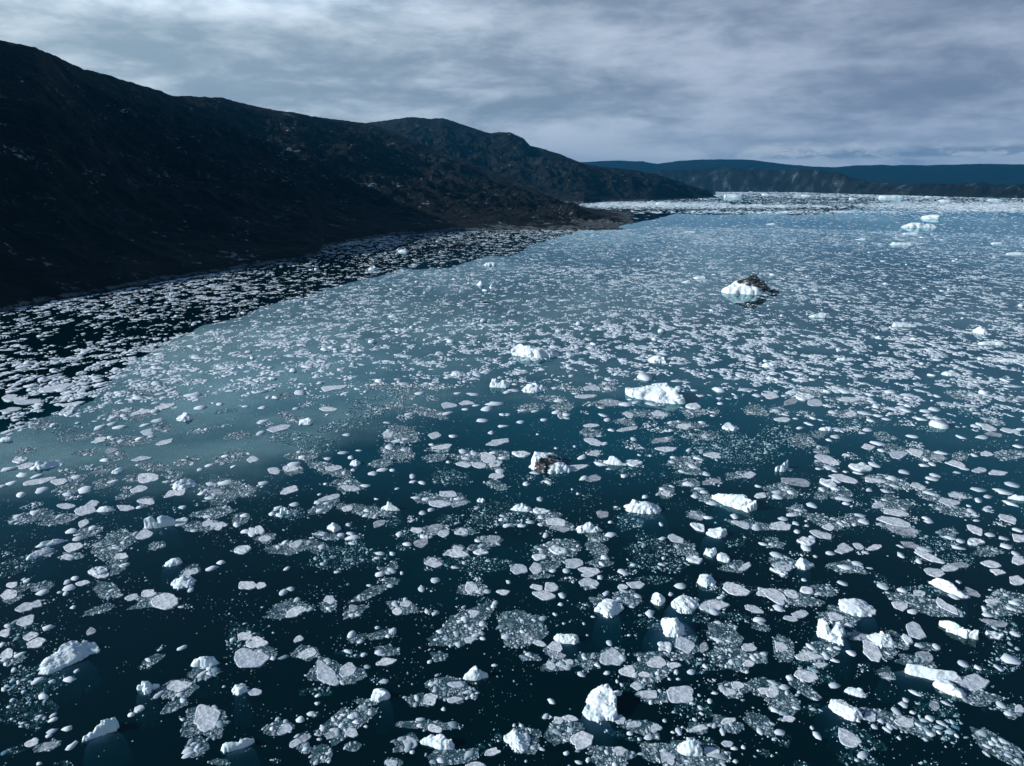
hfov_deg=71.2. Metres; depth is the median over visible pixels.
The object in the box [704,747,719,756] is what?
ice floe
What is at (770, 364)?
iceberg
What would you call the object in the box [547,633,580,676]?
iceberg
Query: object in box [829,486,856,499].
brash raft
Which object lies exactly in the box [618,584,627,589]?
ice floe
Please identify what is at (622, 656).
brash raft
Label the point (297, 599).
brash raft
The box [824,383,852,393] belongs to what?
brash raft
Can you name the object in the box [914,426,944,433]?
brash raft
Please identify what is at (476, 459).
brash raft
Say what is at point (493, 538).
ice floe
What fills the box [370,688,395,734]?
iceberg
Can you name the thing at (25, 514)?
brash raft
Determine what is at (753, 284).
iceberg
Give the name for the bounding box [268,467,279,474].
ice floe
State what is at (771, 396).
ice floe
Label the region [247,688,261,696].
ice floe
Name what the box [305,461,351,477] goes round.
brash raft
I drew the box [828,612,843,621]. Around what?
ice floe
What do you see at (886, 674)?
ice floe
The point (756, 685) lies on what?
brash raft
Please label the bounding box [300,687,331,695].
brash raft
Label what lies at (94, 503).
ice floe
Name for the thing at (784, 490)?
brash raft
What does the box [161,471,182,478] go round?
brash raft
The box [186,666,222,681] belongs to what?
brash raft
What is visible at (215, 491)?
ice floe
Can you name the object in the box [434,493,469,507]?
brash raft
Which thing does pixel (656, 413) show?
ice floe
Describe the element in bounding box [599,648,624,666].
ice floe
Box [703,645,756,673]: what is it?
brash raft
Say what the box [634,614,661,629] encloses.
brash raft
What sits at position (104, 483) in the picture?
brash raft
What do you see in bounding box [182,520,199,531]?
brash raft
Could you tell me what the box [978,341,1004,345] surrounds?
iceberg
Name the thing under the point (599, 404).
brash raft
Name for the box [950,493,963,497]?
ice floe
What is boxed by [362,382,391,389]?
brash raft
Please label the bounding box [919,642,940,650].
brash raft
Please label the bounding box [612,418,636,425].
brash raft
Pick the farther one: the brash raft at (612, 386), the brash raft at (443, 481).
the brash raft at (612, 386)
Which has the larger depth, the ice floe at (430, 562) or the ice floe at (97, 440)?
the ice floe at (97, 440)
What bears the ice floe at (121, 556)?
on the water
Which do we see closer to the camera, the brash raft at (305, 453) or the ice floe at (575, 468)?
the ice floe at (575, 468)
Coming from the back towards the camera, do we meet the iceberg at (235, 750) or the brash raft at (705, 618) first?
the brash raft at (705, 618)
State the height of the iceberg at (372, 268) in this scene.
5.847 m
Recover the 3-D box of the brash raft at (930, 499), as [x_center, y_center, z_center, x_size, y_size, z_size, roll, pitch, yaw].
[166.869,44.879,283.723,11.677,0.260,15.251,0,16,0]
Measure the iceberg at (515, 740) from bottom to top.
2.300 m
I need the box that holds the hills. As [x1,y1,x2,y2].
[581,159,1023,184]
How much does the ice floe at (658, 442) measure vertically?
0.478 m
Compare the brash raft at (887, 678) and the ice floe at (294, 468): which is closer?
the brash raft at (887, 678)
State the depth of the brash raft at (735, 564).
231.83 m
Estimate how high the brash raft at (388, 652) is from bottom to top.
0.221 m
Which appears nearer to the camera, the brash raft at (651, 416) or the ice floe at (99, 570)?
the ice floe at (99, 570)
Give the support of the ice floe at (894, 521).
on the water
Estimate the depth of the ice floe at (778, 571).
228.19 m
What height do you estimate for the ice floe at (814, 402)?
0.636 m
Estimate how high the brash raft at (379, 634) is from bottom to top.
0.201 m
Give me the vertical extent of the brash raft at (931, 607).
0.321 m
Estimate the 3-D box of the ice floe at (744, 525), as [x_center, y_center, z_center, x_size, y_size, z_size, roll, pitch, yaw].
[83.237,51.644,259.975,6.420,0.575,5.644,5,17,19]
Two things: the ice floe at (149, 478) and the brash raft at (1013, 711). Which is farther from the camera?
the ice floe at (149, 478)
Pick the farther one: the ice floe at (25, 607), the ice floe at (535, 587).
the ice floe at (535, 587)
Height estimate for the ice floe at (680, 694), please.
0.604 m
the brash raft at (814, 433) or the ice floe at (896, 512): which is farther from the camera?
the brash raft at (814, 433)
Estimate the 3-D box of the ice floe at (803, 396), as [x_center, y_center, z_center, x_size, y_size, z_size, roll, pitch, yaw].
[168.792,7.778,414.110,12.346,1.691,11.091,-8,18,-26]
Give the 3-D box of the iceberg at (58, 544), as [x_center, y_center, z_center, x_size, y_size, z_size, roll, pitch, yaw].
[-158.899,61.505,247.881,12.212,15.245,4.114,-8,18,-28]
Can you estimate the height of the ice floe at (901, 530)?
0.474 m
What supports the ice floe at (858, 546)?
on the water
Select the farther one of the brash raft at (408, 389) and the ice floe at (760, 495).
the brash raft at (408, 389)
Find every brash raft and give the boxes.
[0,555,47,577]
[0,652,28,666]
[0,665,71,702]
[0,693,76,731]
[1,507,58,524]
[1,745,23,755]
[2,583,25,605]
[2,616,45,647]
[14,447,40,453]
[14,583,31,592]
[25,418,54,432]
[27,580,54,593]
[34,738,61,752]
[36,511,79,527]
[48,424,80,434]
[51,481,86,495]
[57,552,86,560]
[60,429,110,441]
[65,473,87,482]
[71,448,100,456]
[73,523,103,538]
[84,603,114,615]
[89,460,117,475]
[91,527,144,563]
[91,565,122,575]
[92,476,115,492]
[92,580,123,599]
[97,406,160,422]
[103,448,128,461]
[105,435,155,447]
[107,556,127,569]
[116,485,143,499]
[122,473,144,482]
[124,382,156,397]
[127,592,181,609]
[135,462,179,471]
[136,496,154,506]
[140,384,175,391]
[143,653,165,666]
[148,541,165,549]
[149,677,198,700]
[152,422,170,432]
[160,697,187,713]
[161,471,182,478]
[173,455,202,465]
[179,702,232,740]
[180,564,199,575]
[181,736,209,759]
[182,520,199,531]
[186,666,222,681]
[189,506,235,519]
[190,476,263,505]
[193,520,224,533]
[207,758,228,765]
[211,448,250,465]
[214,408,235,413]
[220,431,255,439]
[225,622,264,658]
[231,512,251,523]
[249,646,289,660]
[253,533,274,544]
[257,429,348,452]
[260,537,313,555]
[262,719,294,737]
[264,597,315,618]
[267,392,296,399]
[274,506,308,519]
[276,410,304,423]
[280,464,303,475]
[284,450,318,461]
[290,644,319,660]
[296,742,311,753]
[297,731,311,747]
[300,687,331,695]
[303,655,374,685]
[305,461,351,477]
[307,494,339,518]
[307,545,402,572]
[308,744,332,765]
[309,539,330,554]
[312,530,343,541]
[314,699,381,751]
[315,414,376,433]
[318,596,337,612]
[332,477,364,493]
[336,503,396,518]
[336,649,362,657]
[343,404,385,421]
[343,602,369,619]
[343,741,364,751]
[346,395,390,404]
[346,540,366,548]
[347,633,368,642]
[348,583,389,602]
[352,698,377,705]
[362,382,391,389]
[364,629,395,639]
[367,458,392,467]
[376,644,399,656]
[377,422,426,445]
[377,441,415,460]
[377,561,398,574]
[379,399,403,410]
[384,577,399,587]
[384,757,402,765]
[385,516,400,527]
[386,598,418,614]
[388,384,419,394]
[390,732,418,752]
[391,395,418,399]
[395,718,463,731]
[396,527,424,541]
[396,541,414,550]
[400,404,454,421]
[402,692,432,707]
[405,384,468,390]
[413,490,436,503]
[419,599,499,650]
[420,524,449,538]
[422,453,446,462]
[423,556,443,566]
[424,443,455,453]
[424,673,477,702]
[424,748,481,765]
[431,651,447,661]
[432,470,472,484]
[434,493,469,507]
[438,514,462,525]
[438,556,514,572]
[443,544,468,557]
[445,691,464,703]
[451,527,476,535]
[456,581,487,595]
[457,447,508,469]
[463,501,519,532]
[465,689,479,699]
[467,544,489,551]
[476,535,503,546]
[476,597,496,604]
[483,479,511,491]
[489,449,512,459]
[491,606,558,650]
[498,511,533,527]
[512,723,544,754]
[517,403,545,412]
[519,651,541,660]
[527,538,581,563]
[528,573,553,579]
[529,507,567,519]
[534,395,564,401]
[535,515,576,531]
[535,657,584,673]
[539,558,562,572]
[541,719,584,746]
[543,647,563,659]
[550,402,574,411]
[574,651,598,672]
[575,745,636,765]
[579,427,605,437]
[580,584,596,589]
[585,533,608,541]
[585,538,608,561]
[587,400,621,408]
[588,558,613,567]
[590,593,607,606]
[591,647,627,663]
[598,383,616,391]
[604,729,645,743]
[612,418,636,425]
[612,589,641,606]
[616,512,653,536]
[617,719,659,739]
[618,467,641,476]
[618,661,675,684]
[618,680,655,692]
[622,409,648,417]
[624,529,679,560]
[627,545,689,573]
[629,576,671,584]
[633,651,665,661]
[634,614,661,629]
[637,447,672,457]
[637,737,742,765]
[640,691,669,703]
[643,409,673,418]
[650,437,676,442]
[655,483,675,498]
[662,455,697,468]
[663,652,693,660]
[665,420,709,430]
[665,694,717,718]
[666,427,703,443]
[673,478,702,486]
[673,540,698,557]
[674,419,790,468]
[674,467,702,474]
[674,635,705,654]
[680,407,704,418]
[680,654,725,673]
[683,736,712,745]
[685,453,703,466]
[686,509,704,518]
[686,722,716,734]
[687,431,719,440]
[690,489,711,502]
[693,615,709,622]
[696,582,756,596]
[697,594,725,618]
[702,621,743,649]
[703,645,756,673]
[711,679,750,701]
[713,714,744,733]
[717,560,746,574]
[719,611,751,621]
[724,469,755,480]
[724,518,777,530]
[726,539,744,547]
[741,403,770,416]
[743,707,775,737]
[744,677,774,699]
[748,651,767,663]
[751,621,770,631]
[754,422,793,449]
[760,481,800,502]
[761,679,800,721]
[765,535,785,548]
[768,555,797,570]
[769,405,790,415]
[771,735,789,746]
[772,635,797,662]
[778,589,824,610]
[786,433,816,448]
[787,504,807,516]
[787,659,832,669]
[787,674,827,702]
[797,665,832,683]
[798,386,826,395]
[799,641,841,668]
[802,513,853,530]
[802,704,822,715]
[809,460,840,468]
[811,430,824,438]
[811,582,844,596]
[813,445,829,454]
[814,489,828,499]
[815,604,859,627]
[817,419,884,425]
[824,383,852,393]
[824,395,872,403]
[825,559,872,574]
[825,722,893,751]
[827,408,865,417]
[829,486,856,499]
[836,747,883,765]
[839,513,869,526]
[845,628,867,640]
[860,703,946,747]
[861,474,911,491]
[866,451,890,462]
[872,491,912,519]
[873,431,898,441]
[873,519,921,537]
[873,573,889,590]
[873,667,895,681]
[874,646,896,661]
[880,390,899,399]
[883,443,908,453]
[883,591,964,616]
[885,628,910,649]
[893,584,941,597]
[895,651,936,667]
[906,445,947,463]
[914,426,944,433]
[914,692,963,734]
[916,488,942,504]
[919,535,960,552]
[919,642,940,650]
[920,504,979,520]
[923,723,956,743]
[935,528,958,542]
[935,551,973,565]
[939,684,1006,706]
[944,389,989,405]
[948,491,974,500]
[952,408,997,417]
[952,450,970,460]
[960,665,992,674]
[963,726,1023,765]
[972,545,1003,556]
[979,615,1022,639]
[982,416,1004,425]
[984,587,1023,618]
[986,700,1005,710]
[988,641,1023,678]
[993,449,1023,460]
[1002,396,1023,402]
[1002,703,1023,719]
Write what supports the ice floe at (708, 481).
on the water
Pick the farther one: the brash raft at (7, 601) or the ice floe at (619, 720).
the brash raft at (7, 601)
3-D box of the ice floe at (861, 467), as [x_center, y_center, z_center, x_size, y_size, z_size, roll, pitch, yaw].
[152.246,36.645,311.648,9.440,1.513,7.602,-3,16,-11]
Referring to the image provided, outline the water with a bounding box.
[0,191,1023,765]
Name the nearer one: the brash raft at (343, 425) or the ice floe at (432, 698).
the ice floe at (432, 698)
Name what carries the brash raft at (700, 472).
on the water
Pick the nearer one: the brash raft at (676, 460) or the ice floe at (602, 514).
the ice floe at (602, 514)
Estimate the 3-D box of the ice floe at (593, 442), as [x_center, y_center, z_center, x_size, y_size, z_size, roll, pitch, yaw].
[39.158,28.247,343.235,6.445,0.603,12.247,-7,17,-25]
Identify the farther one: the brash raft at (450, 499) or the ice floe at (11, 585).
the brash raft at (450, 499)
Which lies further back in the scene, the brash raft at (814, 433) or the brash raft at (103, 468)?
the brash raft at (814, 433)
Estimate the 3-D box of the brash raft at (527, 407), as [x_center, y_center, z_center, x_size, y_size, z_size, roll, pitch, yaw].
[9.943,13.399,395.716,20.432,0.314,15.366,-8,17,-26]
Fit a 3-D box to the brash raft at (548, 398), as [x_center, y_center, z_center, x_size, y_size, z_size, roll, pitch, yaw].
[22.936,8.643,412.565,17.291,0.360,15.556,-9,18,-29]
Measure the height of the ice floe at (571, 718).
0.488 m
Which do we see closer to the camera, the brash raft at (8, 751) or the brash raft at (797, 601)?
the brash raft at (8, 751)
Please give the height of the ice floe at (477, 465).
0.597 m
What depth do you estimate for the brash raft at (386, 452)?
329.35 m
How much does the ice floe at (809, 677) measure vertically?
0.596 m
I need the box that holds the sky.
[0,0,1023,166]
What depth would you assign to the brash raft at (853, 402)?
406.26 m
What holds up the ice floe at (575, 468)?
on the water
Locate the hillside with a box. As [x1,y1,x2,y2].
[0,40,633,324]
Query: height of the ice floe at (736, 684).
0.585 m
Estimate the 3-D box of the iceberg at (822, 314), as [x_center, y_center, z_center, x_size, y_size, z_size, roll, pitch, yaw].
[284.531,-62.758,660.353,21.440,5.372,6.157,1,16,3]
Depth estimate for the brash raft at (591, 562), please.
234.10 m
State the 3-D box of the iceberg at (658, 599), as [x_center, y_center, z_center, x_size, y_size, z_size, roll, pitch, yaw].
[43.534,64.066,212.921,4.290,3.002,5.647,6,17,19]
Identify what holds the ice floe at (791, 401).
on the water
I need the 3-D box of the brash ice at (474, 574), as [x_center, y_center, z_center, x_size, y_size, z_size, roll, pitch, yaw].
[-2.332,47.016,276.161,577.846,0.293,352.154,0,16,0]
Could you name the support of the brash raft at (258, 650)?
on the water
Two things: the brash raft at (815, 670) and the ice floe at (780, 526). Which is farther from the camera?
the ice floe at (780, 526)
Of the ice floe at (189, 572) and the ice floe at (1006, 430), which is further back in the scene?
the ice floe at (1006, 430)
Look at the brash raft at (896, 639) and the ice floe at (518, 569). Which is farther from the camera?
the ice floe at (518, 569)
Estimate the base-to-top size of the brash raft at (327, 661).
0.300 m
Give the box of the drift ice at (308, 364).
[0,192,1023,765]
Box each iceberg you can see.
[0,436,13,442]
[25,546,58,585]
[29,460,65,470]
[34,539,74,568]
[36,640,101,708]
[81,717,132,765]
[96,506,115,513]
[111,467,123,475]
[136,681,162,727]
[142,515,185,552]
[161,558,186,593]
[170,478,203,511]
[170,576,196,589]
[176,412,194,421]
[190,656,221,697]
[220,738,261,765]
[231,683,254,729]
[280,507,290,515]
[298,417,314,425]
[326,522,342,533]
[349,459,360,466]
[367,266,377,270]
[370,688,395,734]
[379,501,405,532]
[419,734,454,751]
[451,372,465,376]
[462,666,488,682]
[476,498,486,524]
[477,280,485,285]
[484,262,495,265]
[489,379,510,388]
[503,730,530,754]
[509,344,557,370]
[510,503,531,512]
[521,382,549,393]
[528,451,570,474]
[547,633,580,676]
[572,684,617,765]
[576,522,603,533]
[592,599,623,649]
[603,456,627,466]
[614,499,670,541]
[619,383,685,417]
[642,617,702,683]
[648,355,666,364]
[650,592,665,606]
[656,202,671,204]
[662,594,699,636]
[675,739,705,765]
[693,276,707,279]
[697,574,716,615]
[698,527,727,564]
[703,548,716,559]
[704,493,756,534]
[716,552,730,564]
[721,274,779,294]
[722,422,738,431]
[724,194,742,196]
[762,362,777,367]
[774,460,788,473]
[789,558,814,596]
[807,618,852,681]
[809,312,830,317]
[812,699,862,757]
[817,427,832,432]
[831,598,878,649]
[837,357,850,361]
[843,687,867,698]
[867,631,896,649]
[872,664,961,713]
[878,195,903,197]
[889,242,913,244]
[892,322,916,327]
[902,223,937,227]
[915,578,970,625]
[921,214,939,218]
[932,678,966,699]
[938,620,978,642]
[941,371,962,376]
[971,326,990,334]
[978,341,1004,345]
[998,358,1022,362]
[998,494,1023,522]
[1006,252,1023,254]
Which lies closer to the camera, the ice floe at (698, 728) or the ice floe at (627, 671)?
the ice floe at (698, 728)
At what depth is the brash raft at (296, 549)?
243.22 m
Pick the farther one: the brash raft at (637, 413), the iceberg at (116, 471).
the brash raft at (637, 413)
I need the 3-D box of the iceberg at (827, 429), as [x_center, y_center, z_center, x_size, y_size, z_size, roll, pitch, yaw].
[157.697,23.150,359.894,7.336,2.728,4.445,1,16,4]
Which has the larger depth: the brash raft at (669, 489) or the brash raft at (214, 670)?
the brash raft at (669, 489)
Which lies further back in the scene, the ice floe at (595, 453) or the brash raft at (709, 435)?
the brash raft at (709, 435)
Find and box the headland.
[368,117,714,202]
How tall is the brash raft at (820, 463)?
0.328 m
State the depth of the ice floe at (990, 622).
202.13 m
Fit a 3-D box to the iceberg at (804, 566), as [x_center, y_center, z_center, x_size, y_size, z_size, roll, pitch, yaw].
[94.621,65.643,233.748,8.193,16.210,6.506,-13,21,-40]
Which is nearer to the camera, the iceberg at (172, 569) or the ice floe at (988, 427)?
the iceberg at (172, 569)
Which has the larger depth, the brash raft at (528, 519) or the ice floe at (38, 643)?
the brash raft at (528, 519)
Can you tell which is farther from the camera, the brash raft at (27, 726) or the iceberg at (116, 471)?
the iceberg at (116, 471)
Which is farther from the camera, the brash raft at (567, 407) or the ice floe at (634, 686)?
the brash raft at (567, 407)
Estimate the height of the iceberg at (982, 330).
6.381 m
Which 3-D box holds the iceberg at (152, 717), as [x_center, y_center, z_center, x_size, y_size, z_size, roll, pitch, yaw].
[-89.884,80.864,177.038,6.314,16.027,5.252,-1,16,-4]
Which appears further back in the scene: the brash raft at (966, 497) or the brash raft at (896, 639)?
the brash raft at (966, 497)
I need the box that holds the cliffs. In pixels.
[646,167,1023,197]
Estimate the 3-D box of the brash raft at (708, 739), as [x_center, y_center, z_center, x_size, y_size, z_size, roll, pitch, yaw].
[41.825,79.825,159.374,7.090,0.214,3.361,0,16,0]
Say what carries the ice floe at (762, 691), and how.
on the water
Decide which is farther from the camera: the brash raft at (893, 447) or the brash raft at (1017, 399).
the brash raft at (1017, 399)
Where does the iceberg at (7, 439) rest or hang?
on the water
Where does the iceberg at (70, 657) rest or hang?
on the water
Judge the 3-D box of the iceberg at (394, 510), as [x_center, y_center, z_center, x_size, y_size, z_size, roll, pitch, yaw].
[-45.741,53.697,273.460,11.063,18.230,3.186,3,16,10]
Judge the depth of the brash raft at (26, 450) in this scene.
332.07 m
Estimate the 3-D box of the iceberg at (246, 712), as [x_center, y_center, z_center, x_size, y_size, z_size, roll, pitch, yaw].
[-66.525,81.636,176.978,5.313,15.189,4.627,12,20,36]
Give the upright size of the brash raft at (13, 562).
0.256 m
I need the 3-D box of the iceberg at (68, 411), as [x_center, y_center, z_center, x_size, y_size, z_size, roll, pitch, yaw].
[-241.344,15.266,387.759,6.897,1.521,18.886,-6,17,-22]
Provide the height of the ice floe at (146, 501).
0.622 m
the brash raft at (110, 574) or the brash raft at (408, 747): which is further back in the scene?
the brash raft at (110, 574)
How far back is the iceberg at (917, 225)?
1961.65 m
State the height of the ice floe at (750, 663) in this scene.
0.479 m
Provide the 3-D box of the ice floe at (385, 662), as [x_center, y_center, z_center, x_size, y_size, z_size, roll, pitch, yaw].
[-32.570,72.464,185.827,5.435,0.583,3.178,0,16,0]
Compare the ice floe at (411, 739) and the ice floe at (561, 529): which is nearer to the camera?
the ice floe at (411, 739)
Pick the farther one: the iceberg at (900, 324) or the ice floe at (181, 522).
the iceberg at (900, 324)
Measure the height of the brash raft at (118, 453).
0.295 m
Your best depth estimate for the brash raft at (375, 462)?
316.72 m
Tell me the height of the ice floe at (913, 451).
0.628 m
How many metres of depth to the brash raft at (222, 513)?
269.50 m
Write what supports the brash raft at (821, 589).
on the water
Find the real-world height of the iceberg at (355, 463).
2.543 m
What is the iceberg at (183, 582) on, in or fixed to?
on the water
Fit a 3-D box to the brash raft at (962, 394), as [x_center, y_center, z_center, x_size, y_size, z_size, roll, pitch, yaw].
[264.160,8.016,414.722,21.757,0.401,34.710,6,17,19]
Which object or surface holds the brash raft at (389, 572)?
on the water
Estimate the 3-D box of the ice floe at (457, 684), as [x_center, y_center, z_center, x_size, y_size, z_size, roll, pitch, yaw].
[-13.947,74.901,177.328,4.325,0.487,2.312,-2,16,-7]
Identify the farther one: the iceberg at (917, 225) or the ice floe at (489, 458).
the iceberg at (917, 225)
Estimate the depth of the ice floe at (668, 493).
285.89 m
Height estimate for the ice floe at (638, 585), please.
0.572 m
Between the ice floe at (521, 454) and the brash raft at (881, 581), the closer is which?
the brash raft at (881, 581)
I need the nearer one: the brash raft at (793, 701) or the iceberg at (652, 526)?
the brash raft at (793, 701)
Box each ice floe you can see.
[0,407,22,411]
[0,589,17,599]
[0,628,10,637]
[0,648,12,659]
[2,394,17,399]
[6,582,17,588]
[12,397,27,401]
[12,456,27,463]
[14,399,41,404]
[15,600,42,612]
[16,462,34,469]
[16,615,34,627]
[23,477,56,485]
[23,632,38,640]
[24,737,38,747]
[27,637,45,648]
[38,741,57,751]
[39,383,74,392]
[43,548,55,556]
[50,478,67,485]
[57,503,75,509]
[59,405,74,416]
[60,401,84,406]
[61,554,72,559]
[63,543,83,552]
[74,505,96,516]
[75,580,90,586]
[78,519,89,528]
[85,500,99,506]
[86,627,95,635]
[88,566,107,574]
[91,437,106,443]
[92,572,108,578]
[105,447,116,453]
[114,553,128,559]
[117,505,134,511]
[124,593,138,601]
[130,485,148,493]
[131,456,151,461]
[132,409,149,414]
[134,705,144,713]
[136,529,153,539]
[137,498,154,505]
[138,473,159,483]
[140,428,153,435]
[141,589,156,596]
[151,593,178,610]
[155,403,175,409]
[156,438,172,445]
[164,489,185,497]
[166,680,192,692]
[174,517,188,526]
[182,568,198,575]
[194,704,220,733]
[203,520,213,526]
[210,489,221,495]
[211,522,227,530]
[234,545,251,554]
[234,648,269,668]
[238,581,255,590]
[238,631,252,641]
[246,636,268,648]
[247,456,258,462]
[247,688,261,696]
[248,527,255,537]
[255,525,264,534]
[256,582,266,589]
[259,535,271,541]
[266,424,290,432]
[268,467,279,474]
[277,723,292,736]
[280,485,298,494]
[283,466,298,471]
[286,606,306,618]
[289,540,303,547]
[289,738,301,748]
[294,635,303,643]
[297,648,316,658]
[299,734,309,743]
[316,494,340,502]
[317,660,339,686]
[319,407,337,411]
[321,385,345,391]
[323,595,334,604]
[324,731,336,740]
[325,465,341,471]
[339,662,356,678]
[340,485,360,491]
[342,505,352,511]
[345,728,358,738]
[349,604,357,612]
[373,520,385,528]
[376,657,396,666]
[383,431,393,438]
[385,759,397,765]
[392,607,402,615]
[400,600,411,607]
[403,735,417,749]
[410,528,422,533]
[413,538,427,548]
[423,693,437,706]
[424,557,442,568]
[428,432,441,439]
[428,500,450,507]
[428,524,442,533]
[428,724,442,733]
[432,444,451,449]
[438,530,449,538]
[439,491,457,497]
[441,402,456,408]
[446,549,468,558]
[447,681,464,688]
[447,697,463,703]
[451,500,468,507]
[453,545,463,551]
[454,528,467,535]
[455,461,470,467]
[459,400,474,405]
[464,637,475,643]
[465,582,477,593]
[465,762,484,765]
[468,610,479,617]
[472,462,485,468]
[473,549,488,555]
[481,452,495,463]
[482,535,500,542]
[484,747,500,756]
[485,438,508,446]
[489,460,502,467]
[489,473,504,478]
[496,590,510,595]
[510,564,527,574]
[512,451,530,457]
[523,635,532,643]
[529,562,542,574]
[530,584,542,591]
[532,554,546,561]
[532,590,555,600]
[533,507,549,513]
[533,640,546,647]
[544,582,558,592]
[546,518,565,525]
[546,660,555,670]
[547,641,562,651]
[547,649,566,659]
[549,545,567,555]
[552,525,569,532]
[554,716,563,724]
[556,659,573,667]
[562,715,578,722]
[565,558,583,568]
[568,464,588,471]
[570,731,593,750]
[575,394,596,398]
[578,567,600,576]
[578,578,599,586]
[581,572,594,577]
[583,385,599,390]
[583,423,599,427]
[584,438,602,446]
[585,474,601,482]
[590,450,600,456]
[596,510,608,518]
[597,399,620,406]
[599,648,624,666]
[613,746,625,756]
[614,715,625,725]
[616,426,637,431]
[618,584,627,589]
[618,665,634,677]
[623,412,633,418]
[625,459,642,466]
[626,581,644,589]
[627,721,641,728]
[630,682,644,691]
[634,690,656,699]
[638,672,650,677]
[647,656,666,668]
[651,410,667,416]
[651,436,673,443]
[651,723,662,733]
[655,447,676,451]
[657,641,671,652]
[660,751,675,765]
[661,490,670,496]
[666,662,680,669]
[666,686,693,703]
[668,534,683,542]
[675,636,695,654]
[677,424,691,429]
[685,403,700,409]
[686,555,702,564]
[687,724,707,732]
[689,512,702,520]
[690,522,704,532]
[698,600,729,610]
[700,642,708,653]
[702,478,721,485]
[703,452,721,458]
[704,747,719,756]
[721,718,735,725]
[721,740,733,747]
[722,582,750,596]
[722,687,736,696]
[731,681,744,689]
[733,520,749,529]
[739,562,750,570]
[741,643,756,651]
[742,471,756,478]
[742,660,754,667]
[744,604,763,613]
[754,492,766,498]
[756,587,770,597]
[758,688,767,694]
[762,588,786,605]
[764,393,779,399]
[766,684,778,698]
[769,567,787,576]
[770,521,791,530]
[771,561,791,571]
[773,417,790,422]
[774,641,787,652]
[780,478,809,487]
[781,715,795,722]
[783,615,797,622]
[784,398,797,405]
[784,590,798,599]
[791,610,808,618]
[793,670,818,683]
[795,651,823,661]
[796,393,814,400]
[796,536,815,546]
[800,586,813,594]
[807,399,822,406]
[809,530,831,539]
[812,662,828,668]
[814,454,833,460]
[819,478,836,487]
[822,457,839,465]
[822,523,834,531]
[828,474,858,484]
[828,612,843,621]
[834,543,853,554]
[838,728,861,748]
[839,397,860,401]
[846,410,856,416]
[847,632,866,639]
[848,462,872,471]
[852,543,863,550]
[861,443,875,449]
[862,639,881,662]
[863,711,875,722]
[865,477,886,483]
[866,544,881,550]
[872,501,885,508]
[876,516,911,526]
[881,672,892,679]
[883,509,908,516]
[886,524,919,536]
[890,451,907,459]
[891,601,907,611]
[894,716,913,727]
[900,541,918,548]
[902,634,912,644]
[906,621,926,640]
[907,448,922,456]
[910,482,925,490]
[913,590,924,595]
[914,549,944,564]
[914,651,932,662]
[923,568,943,575]
[929,572,944,577]
[929,701,939,711]
[932,454,945,460]
[936,598,958,615]
[938,498,960,506]
[941,564,958,571]
[945,460,965,467]
[949,562,968,568]
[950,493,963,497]
[955,674,989,691]
[962,587,980,597]
[966,524,982,536]
[967,538,984,546]
[971,467,986,473]
[980,423,996,431]
[980,451,993,456]
[980,560,1001,568]
[980,619,1007,627]
[985,432,1001,437]
[985,598,999,605]
[985,630,1003,639]
[988,470,1007,475]
[989,569,1005,575]
[998,514,1016,524]
[1000,428,1019,433]
[1009,575,1023,585]
[1011,555,1023,565]
[1012,534,1023,542]
[1014,705,1023,713]
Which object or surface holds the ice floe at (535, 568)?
on the water
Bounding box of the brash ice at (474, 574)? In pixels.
[0,382,1023,765]
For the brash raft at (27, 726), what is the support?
on the water
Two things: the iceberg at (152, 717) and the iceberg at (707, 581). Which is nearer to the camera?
the iceberg at (152, 717)
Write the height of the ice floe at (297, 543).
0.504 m
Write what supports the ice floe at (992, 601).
on the water
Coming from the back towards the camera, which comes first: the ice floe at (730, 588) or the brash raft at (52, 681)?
the ice floe at (730, 588)
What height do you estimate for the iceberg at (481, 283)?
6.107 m
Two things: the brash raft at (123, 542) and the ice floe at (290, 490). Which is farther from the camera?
the ice floe at (290, 490)
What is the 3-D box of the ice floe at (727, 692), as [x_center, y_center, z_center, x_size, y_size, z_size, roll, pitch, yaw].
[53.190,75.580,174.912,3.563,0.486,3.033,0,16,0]
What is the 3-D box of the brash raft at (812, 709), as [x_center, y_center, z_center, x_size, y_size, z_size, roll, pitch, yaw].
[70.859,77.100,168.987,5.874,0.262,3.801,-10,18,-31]
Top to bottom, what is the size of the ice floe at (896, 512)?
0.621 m
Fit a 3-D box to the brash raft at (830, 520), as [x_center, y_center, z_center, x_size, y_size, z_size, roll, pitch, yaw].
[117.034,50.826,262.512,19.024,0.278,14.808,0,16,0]
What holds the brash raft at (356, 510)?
on the water
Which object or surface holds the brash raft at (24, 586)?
on the water
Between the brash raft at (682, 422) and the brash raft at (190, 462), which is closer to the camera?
the brash raft at (190, 462)
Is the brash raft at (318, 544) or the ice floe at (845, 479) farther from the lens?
the ice floe at (845, 479)
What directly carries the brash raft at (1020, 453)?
on the water
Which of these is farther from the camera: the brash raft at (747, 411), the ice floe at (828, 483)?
the brash raft at (747, 411)
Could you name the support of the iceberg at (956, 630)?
on the water
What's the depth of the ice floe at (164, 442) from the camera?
341.85 m
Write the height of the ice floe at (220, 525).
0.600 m
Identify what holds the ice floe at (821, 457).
on the water
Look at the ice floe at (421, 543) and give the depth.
246.52 m
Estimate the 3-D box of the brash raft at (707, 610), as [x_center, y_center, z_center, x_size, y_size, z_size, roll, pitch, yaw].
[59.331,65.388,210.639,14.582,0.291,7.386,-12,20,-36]
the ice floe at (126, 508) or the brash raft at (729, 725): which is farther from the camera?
the ice floe at (126, 508)
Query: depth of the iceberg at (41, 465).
312.03 m

